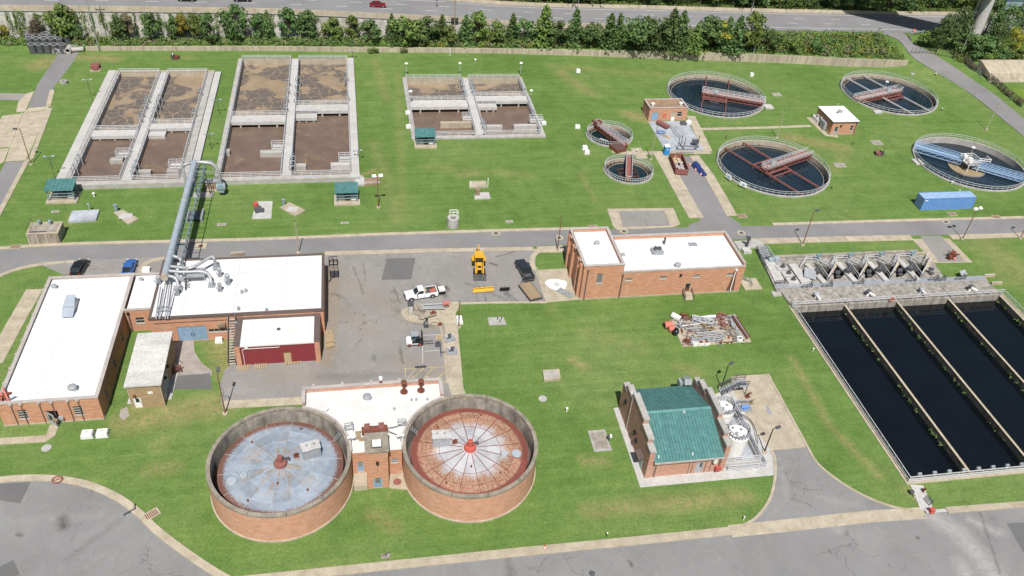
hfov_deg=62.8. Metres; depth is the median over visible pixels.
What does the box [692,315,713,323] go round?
scrap truss
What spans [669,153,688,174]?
skip container
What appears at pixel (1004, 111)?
access road
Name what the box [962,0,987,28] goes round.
slender tree
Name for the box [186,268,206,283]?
roof chiller
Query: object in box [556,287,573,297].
grey matting
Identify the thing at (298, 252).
light pole
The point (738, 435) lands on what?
chemical tank
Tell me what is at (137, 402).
door
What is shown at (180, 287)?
roof duct
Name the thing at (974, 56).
leafy tree
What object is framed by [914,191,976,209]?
shipping container
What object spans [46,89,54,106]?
kerb
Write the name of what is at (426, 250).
pavement
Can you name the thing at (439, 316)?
yard apron
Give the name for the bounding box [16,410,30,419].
window
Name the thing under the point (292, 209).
chamber slab
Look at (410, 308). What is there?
door
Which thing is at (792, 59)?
retaining wall
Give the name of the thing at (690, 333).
scrap pad
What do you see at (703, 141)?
footpath
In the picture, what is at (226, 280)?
roof blower
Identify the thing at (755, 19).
leafy tree
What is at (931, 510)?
red marker
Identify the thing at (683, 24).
conifer tree
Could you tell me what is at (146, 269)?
utility box
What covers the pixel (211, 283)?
roof duct
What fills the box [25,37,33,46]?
pipe section
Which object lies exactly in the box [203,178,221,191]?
transformer
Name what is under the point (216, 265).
roof duct
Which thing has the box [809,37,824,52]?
leafy tree
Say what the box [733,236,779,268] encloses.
pump pad
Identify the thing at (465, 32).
conifer tree
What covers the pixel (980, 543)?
road
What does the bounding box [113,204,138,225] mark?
chamber slab
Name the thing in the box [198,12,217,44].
leafy tree
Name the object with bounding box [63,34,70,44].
pipe section
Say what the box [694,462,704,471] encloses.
door
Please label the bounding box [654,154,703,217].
footpath
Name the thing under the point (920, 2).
woodland tree
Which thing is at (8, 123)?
concrete pad
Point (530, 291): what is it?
flat trailer
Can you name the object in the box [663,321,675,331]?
pink tank
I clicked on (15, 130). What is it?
kerb
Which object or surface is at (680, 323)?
scrap heap
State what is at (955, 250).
kerb
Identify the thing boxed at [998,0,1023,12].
teal shed
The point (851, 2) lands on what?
woodland tree
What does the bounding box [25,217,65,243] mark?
settling box
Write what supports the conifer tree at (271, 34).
on the ground at (594, 352)
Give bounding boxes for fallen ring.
[51,476,62,483]
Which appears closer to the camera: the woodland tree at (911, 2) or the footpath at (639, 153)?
the footpath at (639, 153)
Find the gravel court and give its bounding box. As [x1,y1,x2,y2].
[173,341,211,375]
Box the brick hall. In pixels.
[0,273,134,426]
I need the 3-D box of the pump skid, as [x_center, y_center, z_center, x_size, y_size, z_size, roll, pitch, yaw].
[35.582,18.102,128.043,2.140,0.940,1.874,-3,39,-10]
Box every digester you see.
[205,407,353,542]
[402,394,537,522]
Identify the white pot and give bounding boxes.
[736,336,742,342]
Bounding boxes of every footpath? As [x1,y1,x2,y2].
[0,289,41,362]
[0,424,58,444]
[167,373,177,399]
[224,397,301,408]
[442,305,465,394]
[628,151,711,154]
[630,148,647,158]
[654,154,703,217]
[687,116,711,150]
[690,155,736,215]
[698,125,810,129]
[807,117,837,137]
[910,484,931,509]
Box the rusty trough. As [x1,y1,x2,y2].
[656,119,670,128]
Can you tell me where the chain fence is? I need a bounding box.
[964,55,1023,106]
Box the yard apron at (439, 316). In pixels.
[406,305,458,322]
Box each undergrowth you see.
[0,25,905,59]
[755,34,1022,62]
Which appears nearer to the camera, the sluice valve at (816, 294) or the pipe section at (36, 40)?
the sluice valve at (816, 294)
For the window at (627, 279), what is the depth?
145.71 m
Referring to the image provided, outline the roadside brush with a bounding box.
[496,0,966,11]
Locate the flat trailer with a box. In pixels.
[518,280,542,300]
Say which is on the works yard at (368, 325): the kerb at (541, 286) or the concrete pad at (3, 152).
the kerb at (541, 286)
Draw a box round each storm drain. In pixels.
[9,244,22,248]
[143,507,160,520]
[737,214,747,217]
[947,212,957,215]
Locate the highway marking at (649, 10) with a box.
[51,0,1010,29]
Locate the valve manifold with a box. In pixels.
[184,277,190,289]
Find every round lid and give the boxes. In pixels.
[41,444,51,451]
[538,395,546,401]
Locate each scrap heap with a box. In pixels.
[413,304,425,315]
[675,319,683,327]
[679,312,690,320]
[683,337,690,343]
[699,323,715,330]
[714,313,727,320]
[721,323,735,330]
[730,330,738,336]
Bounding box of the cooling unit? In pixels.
[812,115,819,123]
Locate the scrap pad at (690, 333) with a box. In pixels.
[670,314,750,347]
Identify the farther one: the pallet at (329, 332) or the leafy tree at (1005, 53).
the leafy tree at (1005, 53)
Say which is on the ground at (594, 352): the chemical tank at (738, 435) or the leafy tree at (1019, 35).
the leafy tree at (1019, 35)
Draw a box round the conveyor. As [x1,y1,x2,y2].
[671,126,681,137]
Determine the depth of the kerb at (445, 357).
132.66 m
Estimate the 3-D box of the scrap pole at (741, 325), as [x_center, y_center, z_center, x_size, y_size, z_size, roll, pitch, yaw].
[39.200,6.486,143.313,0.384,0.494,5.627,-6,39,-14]
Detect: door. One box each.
[46,412,56,425]
[132,397,142,407]
[162,370,169,399]
[283,352,291,361]
[357,461,363,471]
[373,478,382,487]
[409,307,412,314]
[650,112,658,119]
[684,283,690,290]
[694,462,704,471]
[833,126,838,133]
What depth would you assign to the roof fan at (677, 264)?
146.59 m
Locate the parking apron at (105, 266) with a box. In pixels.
[41,257,162,275]
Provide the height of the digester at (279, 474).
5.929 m
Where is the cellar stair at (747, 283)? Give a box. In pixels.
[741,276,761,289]
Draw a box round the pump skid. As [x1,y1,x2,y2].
[736,400,752,411]
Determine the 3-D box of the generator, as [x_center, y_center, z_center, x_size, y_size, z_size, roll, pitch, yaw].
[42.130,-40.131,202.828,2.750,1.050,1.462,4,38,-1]
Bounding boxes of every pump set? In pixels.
[443,333,455,342]
[446,346,457,355]
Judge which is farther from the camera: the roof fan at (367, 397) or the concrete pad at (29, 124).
the concrete pad at (29, 124)
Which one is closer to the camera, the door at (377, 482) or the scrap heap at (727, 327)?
the door at (377, 482)
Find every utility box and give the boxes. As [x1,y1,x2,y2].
[80,429,94,439]
[95,428,109,438]
[142,266,151,272]
[215,337,223,343]
[455,315,462,324]
[583,149,589,154]
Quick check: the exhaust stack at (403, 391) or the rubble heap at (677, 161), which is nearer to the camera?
the exhaust stack at (403, 391)
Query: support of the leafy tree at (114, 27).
on the ground at (594, 352)
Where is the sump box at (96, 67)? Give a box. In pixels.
[90,63,101,71]
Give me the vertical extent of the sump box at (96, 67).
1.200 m
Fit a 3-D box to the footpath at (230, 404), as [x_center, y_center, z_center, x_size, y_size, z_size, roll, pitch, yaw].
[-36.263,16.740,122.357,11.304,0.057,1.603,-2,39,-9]
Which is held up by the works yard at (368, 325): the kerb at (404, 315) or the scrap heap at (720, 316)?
the kerb at (404, 315)
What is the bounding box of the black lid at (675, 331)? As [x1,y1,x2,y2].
[673,327,678,335]
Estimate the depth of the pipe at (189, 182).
149.66 m
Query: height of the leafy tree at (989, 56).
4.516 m
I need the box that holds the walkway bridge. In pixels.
[186,209,204,221]
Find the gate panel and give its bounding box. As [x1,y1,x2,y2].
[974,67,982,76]
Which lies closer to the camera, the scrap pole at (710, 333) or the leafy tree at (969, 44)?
the scrap pole at (710, 333)
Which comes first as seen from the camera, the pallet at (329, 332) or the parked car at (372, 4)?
the pallet at (329, 332)
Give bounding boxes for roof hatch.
[372,439,381,448]
[688,242,697,246]
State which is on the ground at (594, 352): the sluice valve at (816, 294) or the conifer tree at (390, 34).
the conifer tree at (390, 34)
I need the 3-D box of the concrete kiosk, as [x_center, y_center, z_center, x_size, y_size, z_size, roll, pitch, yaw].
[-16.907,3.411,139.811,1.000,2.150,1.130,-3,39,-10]
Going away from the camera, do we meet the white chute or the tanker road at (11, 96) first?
the white chute
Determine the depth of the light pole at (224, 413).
117.80 m
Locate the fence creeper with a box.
[963,57,1023,105]
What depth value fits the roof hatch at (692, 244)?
152.37 m
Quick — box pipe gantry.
[676,134,699,149]
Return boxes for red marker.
[928,507,935,513]
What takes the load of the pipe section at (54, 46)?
on the ground at (594, 352)
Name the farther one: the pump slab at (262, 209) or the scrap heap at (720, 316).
the pump slab at (262, 209)
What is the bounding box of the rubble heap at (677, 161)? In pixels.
[673,156,683,168]
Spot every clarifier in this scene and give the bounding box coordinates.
[586,119,632,147]
[603,151,653,184]
[667,71,773,118]
[716,136,830,197]
[840,70,938,115]
[911,133,1023,191]
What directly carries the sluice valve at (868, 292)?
on the filter deck
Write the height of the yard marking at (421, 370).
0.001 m
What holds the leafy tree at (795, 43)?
on the ground at (594, 352)
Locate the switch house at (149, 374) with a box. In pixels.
[123,331,175,408]
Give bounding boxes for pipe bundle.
[418,313,435,318]
[420,303,445,309]
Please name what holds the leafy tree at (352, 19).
on the ground at (594, 352)
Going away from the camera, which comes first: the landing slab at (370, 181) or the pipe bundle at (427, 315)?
the pipe bundle at (427, 315)
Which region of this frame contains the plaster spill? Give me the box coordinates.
[545,279,566,289]
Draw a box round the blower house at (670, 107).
[642,98,688,120]
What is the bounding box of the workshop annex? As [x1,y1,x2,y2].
[233,313,321,366]
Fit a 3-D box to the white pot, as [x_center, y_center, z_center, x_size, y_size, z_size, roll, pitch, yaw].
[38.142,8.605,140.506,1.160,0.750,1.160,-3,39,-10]
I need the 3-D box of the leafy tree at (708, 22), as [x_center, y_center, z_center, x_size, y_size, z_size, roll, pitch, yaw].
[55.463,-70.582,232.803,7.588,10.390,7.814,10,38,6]
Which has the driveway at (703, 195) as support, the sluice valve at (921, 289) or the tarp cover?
the tarp cover
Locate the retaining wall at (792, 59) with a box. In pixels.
[86,46,908,67]
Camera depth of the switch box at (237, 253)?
141.27 m
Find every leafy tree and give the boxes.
[0,24,9,38]
[28,17,43,35]
[41,3,78,37]
[48,25,59,35]
[67,22,84,37]
[103,14,127,38]
[120,11,134,36]
[139,11,160,39]
[162,16,180,38]
[175,13,188,35]
[187,13,202,38]
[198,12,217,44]
[217,3,247,41]
[247,12,270,37]
[277,7,296,36]
[294,9,316,35]
[320,17,345,38]
[345,15,361,35]
[357,19,381,40]
[387,15,421,46]
[406,19,427,40]
[416,16,441,41]
[441,25,457,41]
[470,10,487,41]
[480,19,507,39]
[513,18,535,42]
[548,20,572,46]
[580,22,604,45]
[619,15,657,47]
[649,17,678,50]
[700,15,724,50]
[705,20,736,45]
[741,10,769,51]
[763,29,783,51]
[784,37,803,51]
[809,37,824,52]
[918,30,938,46]
[929,13,957,51]
[942,5,975,49]
[951,27,984,52]
[966,32,1001,57]
[966,49,982,60]
[976,0,1006,34]
[981,48,1000,59]
[986,21,1011,51]
[988,3,1023,35]
[995,49,1013,59]
[1003,26,1023,51]
[1010,3,1023,30]
[1010,48,1023,59]
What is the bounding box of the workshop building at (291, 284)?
[148,253,325,341]
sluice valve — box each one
[813,292,820,299]
[865,289,875,296]
[919,287,926,293]
[968,284,977,290]
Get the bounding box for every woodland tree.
[732,0,748,6]
[740,0,769,6]
[766,0,794,8]
[784,0,804,6]
[800,0,821,8]
[819,0,843,8]
[826,0,854,8]
[854,0,871,9]
[855,0,885,7]
[883,0,908,7]
[899,0,918,9]
[914,0,929,9]
[928,0,946,8]
[936,0,964,9]
[954,0,974,6]
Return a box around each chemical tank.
[717,396,735,426]
[726,420,750,461]
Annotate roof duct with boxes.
[168,274,182,291]
[169,269,214,287]
[170,255,219,270]
[173,255,185,269]
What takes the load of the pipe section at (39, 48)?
on the ground at (594, 352)
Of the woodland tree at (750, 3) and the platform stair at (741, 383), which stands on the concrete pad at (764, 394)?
the platform stair at (741, 383)
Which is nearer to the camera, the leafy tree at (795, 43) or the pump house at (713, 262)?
the pump house at (713, 262)
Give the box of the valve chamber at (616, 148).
[609,142,626,153]
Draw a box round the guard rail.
[908,30,924,41]
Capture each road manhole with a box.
[194,243,206,248]
[555,235,562,239]
[620,229,627,233]
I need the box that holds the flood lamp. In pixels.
[43,155,55,178]
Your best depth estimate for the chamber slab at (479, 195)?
170.41 m
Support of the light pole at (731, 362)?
on the ground at (594, 352)
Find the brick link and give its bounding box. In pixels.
[124,272,159,331]
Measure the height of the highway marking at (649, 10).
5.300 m
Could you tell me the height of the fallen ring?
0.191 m
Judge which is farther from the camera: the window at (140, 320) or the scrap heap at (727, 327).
the scrap heap at (727, 327)
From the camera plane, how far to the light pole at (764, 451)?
119.99 m
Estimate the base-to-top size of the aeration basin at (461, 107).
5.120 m
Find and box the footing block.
[771,291,781,296]
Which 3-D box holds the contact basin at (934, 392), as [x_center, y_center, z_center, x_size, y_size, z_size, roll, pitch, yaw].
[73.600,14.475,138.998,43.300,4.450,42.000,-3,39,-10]
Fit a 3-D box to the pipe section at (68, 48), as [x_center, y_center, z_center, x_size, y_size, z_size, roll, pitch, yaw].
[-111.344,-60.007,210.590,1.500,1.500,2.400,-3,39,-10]
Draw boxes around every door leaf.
[177,326,193,340]
[191,326,208,339]
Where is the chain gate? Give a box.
[911,48,960,57]
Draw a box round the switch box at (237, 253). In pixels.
[230,251,244,255]
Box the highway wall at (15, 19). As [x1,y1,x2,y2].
[0,5,605,37]
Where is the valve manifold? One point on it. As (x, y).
(186, 281)
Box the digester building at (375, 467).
[301,376,444,490]
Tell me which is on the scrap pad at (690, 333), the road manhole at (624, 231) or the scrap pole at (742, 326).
the scrap pole at (742, 326)
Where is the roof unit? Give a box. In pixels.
[650,246,663,254]
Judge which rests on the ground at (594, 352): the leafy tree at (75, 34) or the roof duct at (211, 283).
the leafy tree at (75, 34)
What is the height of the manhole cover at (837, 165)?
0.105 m
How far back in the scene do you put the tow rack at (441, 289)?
144.46 m
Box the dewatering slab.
[649,121,703,150]
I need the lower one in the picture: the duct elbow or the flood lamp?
the duct elbow
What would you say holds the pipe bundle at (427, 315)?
on the yard apron at (439, 316)
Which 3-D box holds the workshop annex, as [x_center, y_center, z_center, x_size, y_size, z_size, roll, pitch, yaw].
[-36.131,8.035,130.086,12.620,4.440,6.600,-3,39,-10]
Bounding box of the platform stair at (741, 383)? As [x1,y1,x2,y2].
[718,374,749,394]
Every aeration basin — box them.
[56,68,220,189]
[214,55,359,184]
[402,74,545,139]
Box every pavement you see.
[325,247,532,254]
[537,245,566,249]
[751,235,912,243]
[949,233,1023,238]
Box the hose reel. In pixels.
[423,318,428,327]
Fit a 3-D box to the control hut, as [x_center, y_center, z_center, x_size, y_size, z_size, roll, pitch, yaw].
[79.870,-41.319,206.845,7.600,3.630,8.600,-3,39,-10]
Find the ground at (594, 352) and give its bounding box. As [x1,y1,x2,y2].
[0,0,1023,575]
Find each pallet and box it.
[238,364,250,370]
[255,363,265,368]
[285,361,300,364]
[324,330,332,334]
[325,334,333,340]
[325,338,334,343]
[325,341,333,348]
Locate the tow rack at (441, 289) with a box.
[437,286,445,293]
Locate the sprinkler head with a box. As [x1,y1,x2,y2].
[381,552,389,558]
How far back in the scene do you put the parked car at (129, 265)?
143.25 m
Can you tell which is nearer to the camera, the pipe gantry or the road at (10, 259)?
the road at (10, 259)
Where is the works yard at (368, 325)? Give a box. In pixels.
[220,250,544,404]
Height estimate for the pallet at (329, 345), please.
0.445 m
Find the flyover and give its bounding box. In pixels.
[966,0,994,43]
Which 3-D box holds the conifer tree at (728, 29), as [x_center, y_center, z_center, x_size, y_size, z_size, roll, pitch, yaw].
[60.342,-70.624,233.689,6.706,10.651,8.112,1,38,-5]
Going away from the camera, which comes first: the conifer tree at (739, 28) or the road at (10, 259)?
the road at (10, 259)
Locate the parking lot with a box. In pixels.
[0,481,211,575]
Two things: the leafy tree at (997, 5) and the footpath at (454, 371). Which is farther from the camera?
the leafy tree at (997, 5)
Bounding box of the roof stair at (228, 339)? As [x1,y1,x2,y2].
[227,314,235,365]
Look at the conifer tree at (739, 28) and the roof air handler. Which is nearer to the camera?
the roof air handler
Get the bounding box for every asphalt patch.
[0,482,29,502]
[0,560,19,575]
[174,373,211,388]
[381,258,414,279]
[619,211,669,226]
[920,236,962,261]
[1007,522,1023,551]
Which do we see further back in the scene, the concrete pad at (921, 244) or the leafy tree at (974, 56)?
the leafy tree at (974, 56)
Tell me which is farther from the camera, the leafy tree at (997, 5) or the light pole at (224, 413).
the leafy tree at (997, 5)
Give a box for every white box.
[692,341,698,346]
[698,340,704,345]
[703,340,709,345]
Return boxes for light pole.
[13,128,32,165]
[216,367,227,415]
[294,220,300,253]
[372,174,382,208]
[456,300,460,328]
[556,216,561,251]
[649,125,657,160]
[719,361,733,389]
[762,425,780,453]
[801,209,819,245]
[960,206,982,240]
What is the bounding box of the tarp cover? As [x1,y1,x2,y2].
[691,161,706,176]
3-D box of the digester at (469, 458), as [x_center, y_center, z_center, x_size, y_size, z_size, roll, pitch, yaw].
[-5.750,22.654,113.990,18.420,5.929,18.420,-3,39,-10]
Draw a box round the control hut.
[816,106,859,134]
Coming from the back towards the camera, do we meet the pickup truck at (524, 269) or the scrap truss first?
the pickup truck at (524, 269)
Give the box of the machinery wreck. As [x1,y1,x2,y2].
[947,250,959,259]
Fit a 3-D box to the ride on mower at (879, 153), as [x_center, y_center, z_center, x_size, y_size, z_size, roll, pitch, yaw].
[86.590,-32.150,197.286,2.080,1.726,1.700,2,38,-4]
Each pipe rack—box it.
[155,280,174,318]
[329,267,338,281]
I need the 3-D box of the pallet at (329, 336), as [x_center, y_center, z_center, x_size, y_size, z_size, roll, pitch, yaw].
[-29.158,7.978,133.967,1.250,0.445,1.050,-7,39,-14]
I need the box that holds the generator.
[680,120,691,125]
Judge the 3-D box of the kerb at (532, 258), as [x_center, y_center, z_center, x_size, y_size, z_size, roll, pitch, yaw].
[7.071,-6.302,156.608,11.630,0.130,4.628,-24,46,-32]
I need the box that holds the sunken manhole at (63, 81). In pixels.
[60,79,68,83]
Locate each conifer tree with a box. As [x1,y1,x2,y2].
[262,9,276,41]
[382,12,399,47]
[432,14,448,42]
[456,15,475,48]
[504,13,521,43]
[531,4,557,48]
[561,8,586,49]
[596,12,618,51]
[603,13,627,51]
[632,15,654,53]
[650,7,681,54]
[666,9,691,57]
[681,21,706,56]
[713,16,736,55]
[720,15,746,55]
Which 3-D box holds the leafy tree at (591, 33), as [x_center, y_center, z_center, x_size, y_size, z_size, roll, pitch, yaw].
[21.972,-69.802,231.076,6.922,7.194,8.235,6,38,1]
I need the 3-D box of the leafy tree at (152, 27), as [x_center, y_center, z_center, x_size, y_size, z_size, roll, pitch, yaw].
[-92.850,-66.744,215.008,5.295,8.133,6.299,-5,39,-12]
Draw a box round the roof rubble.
[0,387,10,400]
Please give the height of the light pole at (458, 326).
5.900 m
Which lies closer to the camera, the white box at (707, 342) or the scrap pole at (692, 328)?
the white box at (707, 342)
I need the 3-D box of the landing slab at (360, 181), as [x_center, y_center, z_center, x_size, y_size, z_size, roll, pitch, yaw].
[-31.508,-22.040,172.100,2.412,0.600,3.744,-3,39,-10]
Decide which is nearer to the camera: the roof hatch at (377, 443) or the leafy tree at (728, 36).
the roof hatch at (377, 443)
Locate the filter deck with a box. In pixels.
[781,283,1003,312]
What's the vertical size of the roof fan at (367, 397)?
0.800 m
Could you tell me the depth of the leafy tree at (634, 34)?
227.90 m
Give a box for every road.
[0,93,25,99]
[0,161,23,204]
[0,219,1023,273]
[28,53,77,107]
[340,508,1023,575]
[879,30,1023,135]
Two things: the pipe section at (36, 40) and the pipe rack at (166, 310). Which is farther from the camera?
the pipe section at (36, 40)
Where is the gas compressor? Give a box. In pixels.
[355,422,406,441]
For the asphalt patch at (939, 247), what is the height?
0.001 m
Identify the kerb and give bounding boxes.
[0,108,52,215]
[0,227,577,249]
[0,260,76,276]
[0,474,229,575]
[8,113,22,146]
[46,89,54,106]
[138,256,164,272]
[245,527,731,575]
[401,301,458,324]
[439,325,448,382]
[460,301,546,303]
[529,248,566,269]
[535,270,546,300]
[727,507,927,536]
[729,450,776,530]
[767,373,808,446]
[772,216,1023,225]
[807,447,924,512]
[943,238,965,260]
[945,501,1023,513]
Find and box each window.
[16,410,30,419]
[73,406,84,415]
[135,317,145,324]
[208,328,231,332]
[391,458,398,463]
[595,274,602,283]
[625,278,632,281]
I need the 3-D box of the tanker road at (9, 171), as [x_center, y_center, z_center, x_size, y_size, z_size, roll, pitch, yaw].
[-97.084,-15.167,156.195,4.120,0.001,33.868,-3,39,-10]
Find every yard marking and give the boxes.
[404,366,445,383]
[422,334,440,362]
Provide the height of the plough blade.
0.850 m
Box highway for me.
[0,0,1023,32]
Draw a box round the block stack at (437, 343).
[435,341,440,346]
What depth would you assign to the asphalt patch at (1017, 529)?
113.49 m
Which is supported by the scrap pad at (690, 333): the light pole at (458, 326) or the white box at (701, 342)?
the white box at (701, 342)
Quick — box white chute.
[670,312,680,319]
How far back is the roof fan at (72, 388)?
115.80 m
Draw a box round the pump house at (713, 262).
[564,226,745,299]
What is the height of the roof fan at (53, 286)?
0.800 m
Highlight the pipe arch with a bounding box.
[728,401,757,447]
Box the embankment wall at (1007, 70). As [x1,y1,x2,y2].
[977,60,1023,81]
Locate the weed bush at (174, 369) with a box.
[171,360,183,373]
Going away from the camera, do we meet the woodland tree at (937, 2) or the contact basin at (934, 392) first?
the contact basin at (934, 392)
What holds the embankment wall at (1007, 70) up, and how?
on the ground at (594, 352)
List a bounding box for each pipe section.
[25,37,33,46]
[27,43,36,53]
[32,37,40,42]
[35,43,44,53]
[40,37,48,42]
[42,43,51,53]
[47,37,55,42]
[50,43,58,53]
[55,37,63,43]
[57,43,65,53]
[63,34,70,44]
[65,44,72,53]
[69,47,83,51]
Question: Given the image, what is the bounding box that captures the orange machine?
[443,300,451,307]
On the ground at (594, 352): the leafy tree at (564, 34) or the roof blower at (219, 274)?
the leafy tree at (564, 34)
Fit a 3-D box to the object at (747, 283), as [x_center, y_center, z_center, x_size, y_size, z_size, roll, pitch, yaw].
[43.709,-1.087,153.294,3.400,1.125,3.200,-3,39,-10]
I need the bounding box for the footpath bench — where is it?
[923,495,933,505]
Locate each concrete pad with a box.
[0,114,19,147]
[0,148,8,163]
[6,135,36,160]
[14,110,46,136]
[16,91,33,111]
[24,107,47,112]
[537,268,578,301]
[607,208,679,229]
[614,391,773,486]
[731,374,805,450]
[912,238,971,262]
[925,509,947,512]
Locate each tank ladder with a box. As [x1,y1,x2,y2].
[333,422,352,441]
[397,419,417,434]
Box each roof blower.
[154,275,164,286]
[173,286,181,297]
[176,274,184,281]
[216,267,223,278]
[216,282,223,293]
[223,273,232,287]
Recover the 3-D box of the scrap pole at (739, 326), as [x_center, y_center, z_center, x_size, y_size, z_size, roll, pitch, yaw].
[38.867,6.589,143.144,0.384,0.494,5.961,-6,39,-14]
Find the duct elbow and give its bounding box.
[428,319,441,325]
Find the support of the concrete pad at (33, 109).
on the ground at (594, 352)
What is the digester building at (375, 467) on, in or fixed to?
on the ground at (594, 352)
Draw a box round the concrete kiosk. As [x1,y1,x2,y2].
[407,301,413,314]
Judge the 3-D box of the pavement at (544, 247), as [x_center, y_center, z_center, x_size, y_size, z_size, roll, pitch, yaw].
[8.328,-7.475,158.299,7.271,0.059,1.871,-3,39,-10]
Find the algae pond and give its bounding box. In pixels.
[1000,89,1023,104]
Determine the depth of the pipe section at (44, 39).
208.89 m
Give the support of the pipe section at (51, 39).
on the ground at (594, 352)
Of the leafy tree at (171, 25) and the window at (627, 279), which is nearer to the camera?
the window at (627, 279)
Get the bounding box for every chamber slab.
[68,203,99,222]
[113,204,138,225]
[280,199,305,216]
[469,178,488,188]
[475,188,490,199]
[487,316,506,325]
[542,369,560,381]
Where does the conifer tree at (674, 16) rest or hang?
on the ground at (594, 352)
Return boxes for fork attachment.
[500,287,509,295]
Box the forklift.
[406,330,433,346]
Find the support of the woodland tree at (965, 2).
on the ground at (594, 352)
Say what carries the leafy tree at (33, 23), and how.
on the ground at (594, 352)
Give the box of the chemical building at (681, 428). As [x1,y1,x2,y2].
[618,376,731,477]
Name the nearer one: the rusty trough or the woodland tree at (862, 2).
the rusty trough
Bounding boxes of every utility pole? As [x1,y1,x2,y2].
[86,0,98,50]
[454,0,455,46]
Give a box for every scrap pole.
[685,327,701,330]
[689,336,723,341]
[691,334,726,338]
[693,315,715,318]
[693,333,723,336]
[697,331,727,334]
[731,315,747,338]
[733,315,748,337]
[735,315,750,336]
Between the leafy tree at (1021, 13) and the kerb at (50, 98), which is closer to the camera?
the kerb at (50, 98)
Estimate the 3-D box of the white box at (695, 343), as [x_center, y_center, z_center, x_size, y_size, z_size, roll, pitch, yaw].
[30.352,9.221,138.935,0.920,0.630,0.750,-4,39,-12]
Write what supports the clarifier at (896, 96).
on the ground at (594, 352)
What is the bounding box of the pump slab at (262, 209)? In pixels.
[252,201,272,218]
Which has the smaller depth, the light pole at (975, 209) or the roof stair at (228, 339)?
the roof stair at (228, 339)
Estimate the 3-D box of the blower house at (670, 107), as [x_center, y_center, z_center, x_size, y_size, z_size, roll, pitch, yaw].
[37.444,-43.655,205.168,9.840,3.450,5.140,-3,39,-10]
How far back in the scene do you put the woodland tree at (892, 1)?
267.19 m
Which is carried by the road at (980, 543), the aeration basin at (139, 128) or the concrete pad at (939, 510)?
the concrete pad at (939, 510)
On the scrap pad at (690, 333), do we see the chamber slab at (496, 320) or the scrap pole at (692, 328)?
the scrap pole at (692, 328)
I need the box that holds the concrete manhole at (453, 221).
[447,209,458,228]
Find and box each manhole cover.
[119,407,128,419]
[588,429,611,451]
[833,163,846,167]
[870,140,883,144]
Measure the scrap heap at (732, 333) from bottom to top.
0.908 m
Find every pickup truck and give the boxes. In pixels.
[403,285,438,300]
[515,259,534,280]
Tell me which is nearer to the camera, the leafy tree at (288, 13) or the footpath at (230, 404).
the footpath at (230, 404)
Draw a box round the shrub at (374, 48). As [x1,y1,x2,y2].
[367,46,378,52]
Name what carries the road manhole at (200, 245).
on the road at (10, 259)
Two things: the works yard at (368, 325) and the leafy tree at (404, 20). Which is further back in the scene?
the leafy tree at (404, 20)
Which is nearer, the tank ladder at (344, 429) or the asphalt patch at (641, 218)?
the tank ladder at (344, 429)
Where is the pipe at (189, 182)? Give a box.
[160,160,225,280]
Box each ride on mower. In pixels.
[170,52,179,59]
[874,148,884,155]
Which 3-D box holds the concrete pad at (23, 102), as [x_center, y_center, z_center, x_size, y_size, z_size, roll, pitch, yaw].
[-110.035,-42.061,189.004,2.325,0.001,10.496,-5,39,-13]
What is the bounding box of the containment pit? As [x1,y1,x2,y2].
[724,396,767,470]
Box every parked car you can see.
[69,259,89,275]
[121,259,137,272]
[369,1,385,7]
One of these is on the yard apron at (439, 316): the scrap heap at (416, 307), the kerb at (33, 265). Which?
the scrap heap at (416, 307)
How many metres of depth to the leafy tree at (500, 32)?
227.38 m
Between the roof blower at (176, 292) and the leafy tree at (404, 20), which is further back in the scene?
the leafy tree at (404, 20)
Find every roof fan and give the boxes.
[51,284,56,289]
[67,383,76,392]
[363,393,371,401]
[674,262,680,267]
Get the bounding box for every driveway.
[680,156,740,228]
[752,448,894,522]
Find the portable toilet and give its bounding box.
[663,144,670,155]
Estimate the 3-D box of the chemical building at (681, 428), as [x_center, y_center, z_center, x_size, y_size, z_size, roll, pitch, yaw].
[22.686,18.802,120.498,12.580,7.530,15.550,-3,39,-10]
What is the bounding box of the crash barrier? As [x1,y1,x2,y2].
[448,0,1017,15]
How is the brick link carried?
on the ground at (594, 352)
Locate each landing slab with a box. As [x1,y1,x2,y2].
[354,175,364,185]
[364,177,379,185]
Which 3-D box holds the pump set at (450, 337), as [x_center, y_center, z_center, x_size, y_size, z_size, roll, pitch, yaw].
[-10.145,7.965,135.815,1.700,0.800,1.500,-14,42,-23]
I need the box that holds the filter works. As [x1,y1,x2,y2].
[764,245,1002,292]
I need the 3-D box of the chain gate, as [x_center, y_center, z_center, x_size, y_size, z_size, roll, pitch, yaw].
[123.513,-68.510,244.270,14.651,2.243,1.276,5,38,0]
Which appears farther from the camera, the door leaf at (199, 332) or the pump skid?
the door leaf at (199, 332)
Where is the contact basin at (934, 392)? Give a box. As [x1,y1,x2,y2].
[788,289,1023,484]
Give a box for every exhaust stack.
[400,380,407,394]
[417,379,424,392]
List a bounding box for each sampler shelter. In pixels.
[43,178,81,204]
[334,182,359,205]
[414,128,436,148]
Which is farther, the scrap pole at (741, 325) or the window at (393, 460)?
the scrap pole at (741, 325)
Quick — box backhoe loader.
[472,244,485,280]
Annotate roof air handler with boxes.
[61,294,78,316]
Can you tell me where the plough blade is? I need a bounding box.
[473,285,493,292]

